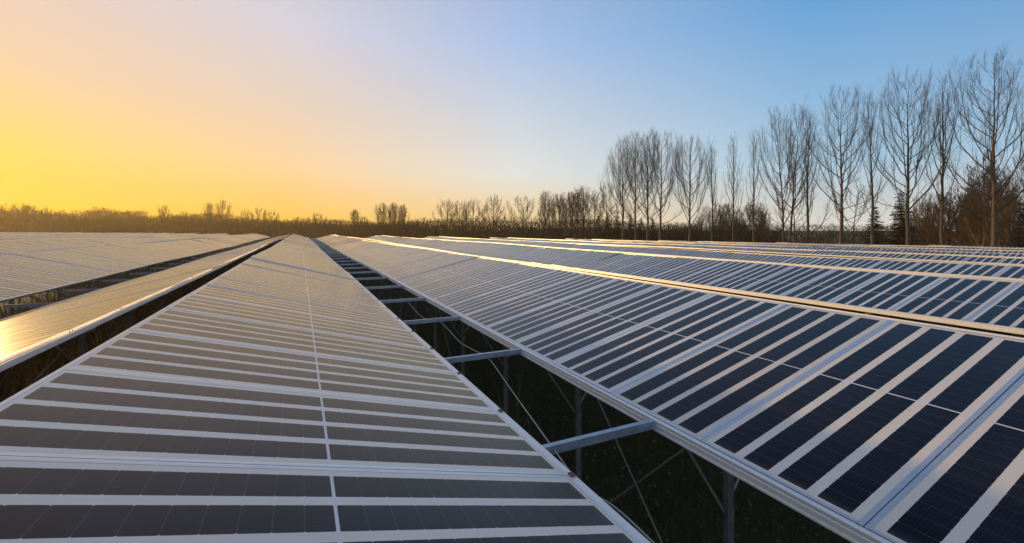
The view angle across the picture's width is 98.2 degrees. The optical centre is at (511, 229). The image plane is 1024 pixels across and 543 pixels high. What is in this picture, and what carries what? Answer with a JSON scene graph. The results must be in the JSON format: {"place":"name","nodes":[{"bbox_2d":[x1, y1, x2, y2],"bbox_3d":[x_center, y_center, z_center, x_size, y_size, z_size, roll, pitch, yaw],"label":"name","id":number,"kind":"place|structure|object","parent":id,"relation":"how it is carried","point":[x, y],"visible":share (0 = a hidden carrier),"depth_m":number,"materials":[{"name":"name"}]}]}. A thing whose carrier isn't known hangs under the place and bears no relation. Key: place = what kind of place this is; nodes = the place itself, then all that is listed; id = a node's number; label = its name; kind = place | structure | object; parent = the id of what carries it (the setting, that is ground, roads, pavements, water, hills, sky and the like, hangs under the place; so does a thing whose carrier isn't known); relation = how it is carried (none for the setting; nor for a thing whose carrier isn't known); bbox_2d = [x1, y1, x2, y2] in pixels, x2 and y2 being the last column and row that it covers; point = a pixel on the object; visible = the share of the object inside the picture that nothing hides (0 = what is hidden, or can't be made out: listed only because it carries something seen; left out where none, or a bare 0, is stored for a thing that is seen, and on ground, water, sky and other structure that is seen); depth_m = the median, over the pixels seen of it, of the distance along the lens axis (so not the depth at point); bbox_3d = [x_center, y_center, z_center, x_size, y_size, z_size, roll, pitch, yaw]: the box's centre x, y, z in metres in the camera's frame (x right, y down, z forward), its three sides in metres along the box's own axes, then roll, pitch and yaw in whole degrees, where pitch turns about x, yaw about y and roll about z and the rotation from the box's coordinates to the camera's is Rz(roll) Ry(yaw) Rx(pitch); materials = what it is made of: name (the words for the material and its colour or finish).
{"place":"outdoors","nodes":[
{"label":"outdoors","id":0,"kind":"place"},
{"bbox_2d":[0,231,1023,542],"bbox_3d":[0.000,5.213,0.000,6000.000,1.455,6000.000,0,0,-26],"label":"ground","id":1,"kind":"structure","parent":0,"point":[634,465],"depth_m":8.73,"materials":[{"name":"green plant"}]},
{"bbox_2d":[0,203,19,231],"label":"bare tree","id":2,"kind":"object","parent":1,"relation":"on","point":[7,216],"visible":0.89,"depth_m":260.21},
{"bbox_2d":[3,203,34,231],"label":"bare tree","id":3,"kind":"object","parent":1,"relation":"on","point":[26,215],"visible":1,"depth_m":257.60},
{"bbox_2d":[36,207,52,231],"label":"bare tree","id":4,"kind":"object","parent":1,"relation":"on","point":[49,216],"visible":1,"depth_m":255.61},
{"bbox_2d":[0,233,107,234],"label":"solar panel row","id":5,"kind":"object","parent":1,"relation":"on","point":[51,234],"visible":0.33,"depth_m":87.40,"materials":[{"name":"grey glass"}]},
{"bbox_2d":[32,232,100,233],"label":"solar panel row","id":6,"kind":"object","parent":1,"relation":"on","point":[56,233],"visible":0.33,"depth_m":106.73,"materials":[{"name":"grey glass"}]},
{"bbox_2d":[0,233,137,236],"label":"solar panel row","id":7,"kind":"object","parent":1,"relation":"on","point":[67,234],"visible":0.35,"depth_m":82.18,"materials":[{"name":"grey glass"}]},
{"bbox_2d":[65,209,90,231],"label":"bare tree","id":8,"kind":"object","parent":1,"relation":"on","point":[73,216],"visible":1,"depth_m":254.23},
{"bbox_2d":[0,233,169,238],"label":"solar panel row","id":9,"kind":"object","parent":1,"relation":"on","point":[5,237],"visible":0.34,"depth_m":65.08,"materials":[{"name":"grey glass"}]},
{"bbox_2d":[0,233,194,241],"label":"solar panel row","id":10,"kind":"object","parent":1,"relation":"on","point":[52,238],"visible":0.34,"depth_m":51.09,"materials":[{"name":"grey glass"}]},
{"bbox_2d":[103,208,124,232],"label":"bare tree","id":11,"kind":"object","parent":1,"relation":"on","point":[119,218],"visible":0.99,"depth_m":249.78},
{"bbox_2d":[0,233,233,300],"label":"solar panel row","id":12,"kind":"object","parent":1,"relation":"on","point":[16,246],"visible":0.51,"depth_m":33.88,"materials":[{"name":"grey glass"}]},
{"bbox_2d":[0,242,259,402],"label":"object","id":13,"kind":"object","parent":1,"relation":"on","point":[48,356],"visible":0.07,"depth_m":12.79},
{"bbox_2d":[0,233,269,317],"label":"solar panel row","id":14,"kind":"object","parent":1,"relation":"on","point":[26,273],"visible":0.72,"depth_m":16.18,"materials":[{"name":"grey glass"}]},
{"bbox_2d":[0,242,275,401],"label":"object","id":15,"kind":"object","parent":1,"relation":"on","point":[29,378],"visible":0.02,"depth_m":7.64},
{"bbox_2d":[133,210,153,232],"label":"bare tree","id":16,"kind":"object","parent":1,"relation":"on","point":[142,220],"visible":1,"depth_m":245.88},
{"bbox_2d":[0,234,289,384],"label":"solar panel row","id":17,"kind":"object","parent":1,"relation":"on","point":[24,336],"visible":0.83,"depth_m":6.04,"materials":[{"name":"grey glass"}]},
{"bbox_2d":[46,233,257,299],"bbox_3d":[-41.763,2.828,62.877,2.997,4.121,96.970,0,0,-26],"label":"solar panel row","id":18,"kind":"object","parent":1,"relation":"on","point":[167,240],"visible":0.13,"depth_m":35.78,"materials":[{"name":"grey glass"}]},
{"bbox_2d":[157,205,170,232],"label":"bare tree","id":19,"kind":"object","parent":1,"relation":"on","point":[162,213],"visible":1,"depth_m":241.76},
{"bbox_2d":[174,211,192,232],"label":"bare tree","id":20,"kind":"object","parent":1,"relation":"on","point":[184,217],"visible":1,"depth_m":239.50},
{"bbox_2d":[0,205,417,238],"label":"wood","id":21,"kind":"object","parent":1,"relation":"on","point":[96,218],"visible":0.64,"depth_m":277.93,"materials":[{"name":"plant"}]},
{"bbox_2d":[204,203,215,233],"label":"bare tree","id":22,"kind":"object","parent":1,"relation":"on","point":[209,207],"visible":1,"depth_m":235.80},
{"bbox_2d":[215,200,233,232],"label":"bare tree","id":23,"kind":"object","parent":1,"relation":"on","point":[219,209],"visible":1,"depth_m":233.79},
{"bbox_2d":[236,211,256,233],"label":"bare tree","id":24,"kind":"object","parent":1,"relation":"on","point":[242,220],"visible":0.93,"depth_m":229.55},
{"bbox_2d":[246,208,269,233],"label":"bare tree","id":25,"kind":"object","parent":1,"relation":"on","point":[259,230],"visible":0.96,"depth_m":227.57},
{"bbox_2d":[263,210,280,237],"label":"bare tree","id":26,"kind":"object","parent":1,"relation":"on","point":[274,221],"visible":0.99,"depth_m":225.94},
{"bbox_2d":[292,217,305,234],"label":"bare tree","id":27,"kind":"object","parent":1,"relation":"on","point":[296,221],"visible":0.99,"depth_m":205.02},
{"bbox_2d":[305,212,326,237],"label":"bare tree","id":28,"kind":"object","parent":1,"relation":"on","point":[314,222],"visible":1,"depth_m":199.91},
{"bbox_2d":[0,234,653,542],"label":"solar panel row","id":29,"kind":"object","parent":1,"relation":"on","point":[301,390],"visible":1,"depth_m":2.48,"materials":[{"name":"grey glass"}]},
{"bbox_2d":[408,302,654,542],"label":"irrigation hose","id":30,"kind":"object","parent":29,"relation":"attached to","point":[625,516],"visible":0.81,"depth_m":3.39,"materials":[{"name":"plastic"}]},
{"bbox_2d":[350,208,361,236],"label":"bare tree","id":31,"kind":"object","parent":1,"relation":"on","point":[354,218],"visible":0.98,"depth_m":189.82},
{"bbox_2d":[356,216,369,237],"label":"bare tree","id":32,"kind":"object","parent":1,"relation":"on","point":[366,224],"visible":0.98,"depth_m":189.44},
{"bbox_2d":[373,204,390,234],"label":"bare tree","id":33,"kind":"object","parent":1,"relation":"on","point":[384,210],"visible":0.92,"depth_m":169.66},
{"bbox_2d":[386,203,397,235],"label":"bare tree","id":34,"kind":"object","parent":1,"relation":"on","point":[392,219],"visible":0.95,"depth_m":167.76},
{"bbox_2d":[395,204,409,236],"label":"bare tree","id":35,"kind":"object","parent":1,"relation":"on","point":[403,220],"visible":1,"depth_m":164.65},
{"bbox_2d":[412,217,432,237],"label":"bare tree","id":36,"kind":"object","parent":1,"relation":"on","point":[422,228],"visible":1,"depth_m":159.59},
{"bbox_2d":[432,199,463,236],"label":"bare tree","id":37,"kind":"object","parent":1,"relation":"on","point":[447,213],"visible":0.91,"depth_m":149.66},
{"bbox_2d":[449,201,470,237],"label":"bare tree","id":38,"kind":"object","parent":1,"relation":"on","point":[453,212],"visible":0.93,"depth_m":147.89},
{"bbox_2d":[459,199,488,237],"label":"bare tree","id":39,"kind":"object","parent":1,"relation":"on","point":[473,228],"visible":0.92,"depth_m":145.80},
{"bbox_2d":[476,193,505,237],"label":"bare tree","id":40,"kind":"object","parent":1,"relation":"on","point":[493,206],"visible":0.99,"depth_m":139.96,"materials":[{"name":"plant"}]},
{"bbox_2d":[504,370,531,426],"bbox_3d":[-0.051,3.259,6.189,0.524,2.595,0.807,0,0,31],"label":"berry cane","id":41,"kind":"object","parent":1,"relation":"on","point":[517,402],"visible":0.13,"depth_m":6.26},
{"bbox_2d":[509,228,530,238],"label":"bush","id":42,"kind":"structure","parent":1,"relation":"on","point":[520,232],"depth_m":154.00,"materials":[{"name":"black"}]},
{"bbox_2d":[497,195,545,237],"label":"bare tree","id":43,"kind":"object","parent":1,"relation":"on","point":[522,215],"visible":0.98,"depth_m":129.68,"materials":[{"name":"plant"}]},
{"bbox_2d":[362,215,698,241],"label":"wood","id":44,"kind":"object","parent":1,"relation":"on","point":[410,231],"visible":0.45,"depth_m":156.37,"materials":[{"name":"plant"}]},
{"bbox_2d":[536,191,555,238],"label":"bare tree","id":45,"kind":"object","parent":1,"relation":"on","point":[543,198],"visible":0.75,"depth_m":129.93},
{"bbox_2d":[537,197,566,238],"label":"bare tree","id":46,"kind":"object","parent":1,"relation":"on","point":[551,215],"visible":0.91,"depth_m":121.78,"materials":[{"name":"plant"}]},
{"bbox_2d":[550,193,571,239],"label":"bare tree","id":47,"kind":"object","parent":1,"relation":"on","point":[561,202],"visible":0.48,"depth_m":127.98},
{"bbox_2d":[549,192,579,239],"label":"bare tree","id":48,"kind":"object","parent":1,"relation":"on","point":[565,215],"visible":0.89,"depth_m":118.71,"materials":[{"name":"plant"}]},
{"bbox_2d":[566,191,582,238],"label":"bare tree","id":49,"kind":"object","parent":1,"relation":"on","point":[572,229],"visible":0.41,"depth_m":125.82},
{"bbox_2d":[563,189,592,238],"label":"bare tree","id":50,"kind":"object","parent":1,"relation":"on","point":[576,214],"visible":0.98,"depth_m":116.95,"materials":[{"name":"plant"}]},
{"bbox_2d":[571,183,594,238],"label":"bare tree","id":51,"kind":"object","parent":1,"relation":"on","point":[582,196],"visible":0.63,"depth_m":123.75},
{"bbox_2d":[580,190,605,238],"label":"bare tree","id":52,"kind":"object","parent":1,"relation":"on","point":[587,208],"visible":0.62,"depth_m":121.62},
{"bbox_2d":[590,216,603,239],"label":"spruce tree","id":53,"kind":"object","parent":1,"relation":"on","point":[597,232],"visible":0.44,"depth_m":105.82,"materials":[{"name":"green plant"}]},
{"bbox_2d":[584,185,621,239],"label":"bare tree","id":54,"kind":"object","parent":1,"relation":"on","point":[603,195],"visible":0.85,"depth_m":112.91,"materials":[{"name":"plant"}]},
{"bbox_2d":[601,212,613,239],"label":"spruce tree","id":55,"kind":"object","parent":1,"relation":"on","point":[607,234],"visible":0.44,"depth_m":105.88,"materials":[{"name":"green plant"}]},
{"bbox_2d":[412,323,818,542],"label":"fallen leaves","id":56,"kind":"object","parent":1,"relation":"on","point":[670,474],"visible":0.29,"depth_m":8.71,"materials":[{"name":"plant"}]},
{"bbox_2d":[611,209,624,239],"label":"spruce tree","id":57,"kind":"object","parent":1,"relation":"on","point":[616,231],"visible":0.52,"depth_m":105.82,"materials":[{"name":"green plant"}]},
{"bbox_2d":[595,136,644,239],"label":"poplar tree","id":58,"kind":"object","parent":1,"relation":"on","point":[620,197],"visible":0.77,"depth_m":101.01,"materials":[{"name":"brown plant"}]},
{"bbox_2d":[625,214,634,239],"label":"spruce tree","id":59,"kind":"object","parent":1,"relation":"on","point":[631,236],"visible":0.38,"depth_m":105.90,"materials":[{"name":"green plant"}]},
{"bbox_2d":[607,129,663,240],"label":"poplar tree","id":60,"kind":"object","parent":1,"relation":"on","point":[635,201],"visible":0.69,"depth_m":97.88,"materials":[{"name":"brown plant"}]},
{"bbox_2d":[637,218,645,240],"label":"spruce tree","id":61,"kind":"object","parent":1,"relation":"on","point":[640,233],"visible":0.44,"depth_m":105.79,"materials":[{"name":"green plant"}]},
{"bbox_2d":[619,129,677,240],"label":"poplar tree","id":62,"kind":"object","parent":1,"relation":"on","point":[643,189],"visible":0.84,"depth_m":94.64,"materials":[{"name":"brown plant"}]},
{"bbox_2d":[649,218,658,240],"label":"spruce tree","id":63,"kind":"object","parent":1,"relation":"on","point":[652,230],"visible":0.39,"depth_m":105.75,"materials":[{"name":"green plant"}]},
{"bbox_2d":[633,127,699,239],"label":"poplar tree","id":64,"kind":"object","parent":1,"relation":"on","point":[661,185],"visible":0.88,"depth_m":91.98,"materials":[{"name":"brown plant"}]},
{"bbox_2d":[315,235,1023,542],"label":"solar panel row","id":65,"kind":"object","parent":1,"relation":"on","point":[852,427],"visible":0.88,"depth_m":4.03,"materials":[{"name":"blue glass"}]},
{"bbox_2d":[337,235,1023,337],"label":"solar panel row","id":66,"kind":"object","parent":1,"relation":"on","point":[986,327],"visible":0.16,"depth_m":5.82,"materials":[{"name":"grey glass"}]},
{"bbox_2d":[664,131,716,240],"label":"poplar tree","id":67,"kind":"object","parent":1,"relation":"on","point":[684,189],"visible":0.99,"depth_m":85.43,"materials":[{"name":"brown plant"}]},
{"bbox_2d":[598,224,785,242],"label":"undergrowth","id":68,"kind":"object","parent":1,"relation":"on","point":[673,237],"visible":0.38,"depth_m":105.78,"materials":[{"name":"plant"}]},
{"bbox_2d":[362,236,1023,327],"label":"solar panel row","id":69,"kind":"object","parent":1,"relation":"on","point":[994,302],"visible":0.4,"depth_m":11.42,"materials":[{"name":"blue glass"}]},
{"bbox_2d":[382,235,1023,281],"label":"solar panel row","id":70,"kind":"object","parent":1,"relation":"on","point":[972,276],"visible":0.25,"depth_m":13.69,"materials":[{"name":"blue glass"}]},
{"bbox_2d":[705,141,723,241],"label":"poplar tree","id":71,"kind":"object","parent":1,"relation":"on","point":[711,191],"visible":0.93,"depth_m":82.85,"materials":[{"name":"brown plant"}]},
{"bbox_2d":[691,201,738,241],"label":"russet tree","id":72,"kind":"object","parent":1,"relation":"on","point":[699,224],"visible":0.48,"depth_m":105.69,"materials":[{"name":"brown plant"}]},
{"bbox_2d":[423,237,1023,278],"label":"solar panel row","id":73,"kind":"object","parent":1,"relation":"on","point":[1009,271],"visible":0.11,"depth_m":18.86,"materials":[{"name":"blue glass"}]},
{"bbox_2d":[439,236,1023,271],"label":"solar panel row","id":74,"kind":"object","parent":1,"relation":"on","point":[797,254],"visible":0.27,"depth_m":20.76,"materials":[{"name":"blue glass"}]},
{"bbox_2d":[721,135,747,241],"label":"poplar tree","id":75,"kind":"object","parent":1,"relation":"on","point":[732,184],"visible":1,"depth_m":78.89,"materials":[{"name":"brown plant"}]},
{"bbox_2d":[713,202,765,242],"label":"russet tree","id":76,"kind":"object","parent":1,"relation":"on","point":[722,213],"visible":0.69,"depth_m":98.65,"materials":[{"name":"brown plant"}]},
{"bbox_2d":[730,202,772,242],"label":"russet tree","id":77,"kind":"object","parent":1,"relation":"on","point":[763,225],"visible":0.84,"depth_m":95.66,"materials":[{"name":"brown plant"}]},
{"bbox_2d":[745,131,764,242],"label":"poplar tree","id":78,"kind":"object","parent":1,"relation":"on","point":[753,195],"visible":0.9,"depth_m":75.74,"materials":[{"name":"brown plant"}]},
{"bbox_2d":[489,238,1023,263],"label":"solar panel row","id":79,"kind":"object","parent":1,"relation":"on","point":[952,258],"visible":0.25,"depth_m":25.31,"materials":[{"name":"blue glass"}]},
{"bbox_2d":[507,237,1023,260],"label":"solar panel row","id":80,"kind":"object","parent":1,"relation":"on","point":[842,250],"visible":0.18,"depth_m":23.57,"materials":[{"name":"grey glass"}]},
{"bbox_2d":[747,94,825,242],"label":"poplar tree","id":81,"kind":"object","parent":1,"relation":"on","point":[795,162],"visible":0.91,"depth_m":69.67,"materials":[{"name":"brown plant"}]},
{"bbox_2d":[568,239,1023,256],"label":"solar panel row","id":82,"kind":"object","parent":1,"relation":"on","point":[908,251],"visible":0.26,"depth_m":31.58,"materials":[{"name":"blue glass"}]},
{"bbox_2d":[760,168,833,242],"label":"young tree","id":83,"kind":"object","parent":1,"relation":"on","point":[802,199],"visible":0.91,"depth_m":68.63,"materials":[{"name":"brown plant"}]},
{"bbox_2d":[592,239,1019,253],"bbox_3d":[23.028,3.274,37.983,2.906,4.071,50.536,0,0,-26],"label":"solar panel row","id":84,"kind":"object","parent":1,"relation":"on","point":[701,243],"visible":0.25,"depth_m":46.53,"materials":[{"name":"grey glass"}]},
{"bbox_2d":[795,109,826,242],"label":"poplar tree","id":85,"kind":"object","parent":1,"relation":"on","point":[808,208],"visible":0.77,"depth_m":67.91,"materials":[{"name":"brown plant"}]},
{"bbox_2d":[658,240,1023,253],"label":"solar panel row","id":86,"kind":"object","parent":1,"relation":"on","point":[987,251],"visible":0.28,"depth_m":36.51,"materials":[{"name":"blue glass"}]},
{"bbox_2d":[667,222,1017,246],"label":"wood","id":87,"kind":"object","parent":1,"relation":"on","point":[820,238],"visible":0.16,"depth_m":154.27,"materials":[{"name":"plant"}]},
{"bbox_2d":[800,83,897,243],"bbox_3d":[46.786,-7.981,62.980,10.085,27.182,10.630,0,0,-10],"label":"poplar tree","id":88,"kind":"object","parent":1,"relation":"on","point":[849,174],"visible":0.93,"depth_m":62.75,"materials":[{"name":"brown plant"}]},
{"bbox_2d":[830,185,873,243],"bbox_3d":[48.006,-0.661,62.648,5.479,12.529,4.844,0,0,37],"label":"young tree","id":89,"kind":"object","parent":1,"relation":"on","point":[853,234],"visible":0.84,"depth_m":62.43,"materials":[{"name":"brown plant"}]},
{"bbox_2d":[697,241,1019,250],"bbox_3d":[32.111,3.358,36.172,2.906,4.072,39.420,0,0,-26],"label":"solar panel row","id":90,"kind":"object","parent":1,"relation":"on","point":[859,246],"visible":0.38,"depth_m":38.20,"materials":[{"name":"blue glass"}]},
{"bbox_2d":[852,94,892,244],"bbox_3d":[48.839,-6.893,59.752,4.468,24.982,4.075,0,0,-10],"label":"poplar tree","id":91,"kind":"object","parent":1,"relation":"on","point":[872,196],"visible":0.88,"depth_m":59.97,"materials":[{"name":"brown plant"}]},
{"bbox_2d":[860,207,889,244],"bbox_3d":[52.342,1.080,64.119,6.010,8.949,5.715,0,0,-26],"label":"spruce tree","id":92,"kind":"object","parent":1,"relation":"on","point":[877,232],"visible":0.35,"depth_m":63.74,"materials":[{"name":"green plant"}]},
{"bbox_2d":[775,242,1023,250],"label":"solar panel row","id":93,"kind":"object","parent":1,"relation":"on","point":[912,246],"visible":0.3,"depth_m":39.55,"materials":[{"name":"blue glass"}]},
{"bbox_2d":[875,192,924,245],"bbox_3d":[52.775,0.197,60.160,6.903,10.959,6.704,0,0,-26],"label":"spruce tree","id":94,"kind":"object","parent":1,"relation":"on","point":[901,228],"visible":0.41,"depth_m":59.87,"materials":[{"name":"green plant"}]},
{"bbox_2d":[850,65,979,244],"bbox_3d":[50.817,-7.831,57.644,10.412,26.866,12.416,0,0,6],"label":"poplar tree","id":95,"kind":"object","parent":1,"relation":"on","point":[907,197],"visible":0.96,"depth_m":56.84,"materials":[{"name":"brown plant"}]},
{"bbox_2d":[888,194,953,245],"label":"russet tree","id":96,"kind":"object","parent":1,"relation":"on","point":[924,239],"visible":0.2,"depth_m":76.53,"materials":[{"name":"brown plant"}]},
{"bbox_2d":[898,190,967,245],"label":"russet tree","id":97,"kind":"object","parent":1,"relation":"on","point":[916,216],"visible":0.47,"depth_m":73.35,"materials":[{"name":"brown plant"}]},
{"bbox_2d":[848,244,1023,248],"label":"solar panel row","id":98,"kind":"object","parent":1,"relation":"on","point":[945,246],"visible":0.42,"depth_m":38.20,"materials":[{"name":"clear glass"}]},
{"bbox_2d":[914,71,968,244],"bbox_3d":[52.324,-7.051,54.407,4.392,25.335,5.241,0,0,-35],"label":"poplar tree","id":99,"kind":"object","parent":1,"relation":"on","point":[942,213],"visible":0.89,"depth_m":53.94,"materials":[{"name":"brown plant"}]},
{"bbox_2d":[924,189,997,245],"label":"russet tree","id":100,"kind":"object","parent":1,"relation":"on","point":[949,220],"visible":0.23,"depth_m":71.88,"materials":[{"name":"brown plant"}]},
{"bbox_2d":[923,43,1023,246],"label":"poplar tree","id":101,"kind":"object","parent":1,"relation":"on","point":[993,142],"visible":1,"depth_m":50.09,"materials":[{"name":"brown plant"}]},
{"bbox_2d":[933,245,1020,247],"bbox_3d":[46.021,3.526,33.978,2.997,3.991,23.252,0,0,-26],"label":"solar panel row","id":102,"kind":"object","parent":1,"relation":"on","point":[979,246],"visible":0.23,"depth_m":41.61,"materials":[{"name":"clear glass"}]},
{"bbox_2d":[943,152,1023,245],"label":"russet tree","id":103,"kind":"object","parent":1,"relation":"on","point":[983,176],"visible":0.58,"depth_m":62.56,"materials":[{"name":"brown plant"}]},
{"bbox_2d":[953,164,1021,246],"bbox_3d":[70.260,-1.746,66.323,9.584,15.572,9.310,0,0,-31],"label":"russet tree","id":104,"kind":"object","parent":1,"relation":"on","point":[999,233],"visible":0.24,"depth_m":64.41,"materials":[{"name":"brown plant"}]},
{"bbox_2d":[963,184,1023,246],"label":"russet tree","id":105,"kind":"object","parent":1,"relation":"on","point":[1011,208],"visible":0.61,"depth_m":57.84,"materials":[{"name":"brown plant"}]},
{"bbox_2d":[1005,203,1023,247],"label":"spruce tree","id":106,"kind":"object","parent":1,"relation":"on","point":[1019,236],"visible":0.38,"depth_m":55.06,"materials":[{"name":"green plant"}]},
{"bbox_2d":[0,0,1023,230],"label":"sky","id":107,"kind":"structure","parent":0,"point":[331,109],"materials":[{"name":"blue"}]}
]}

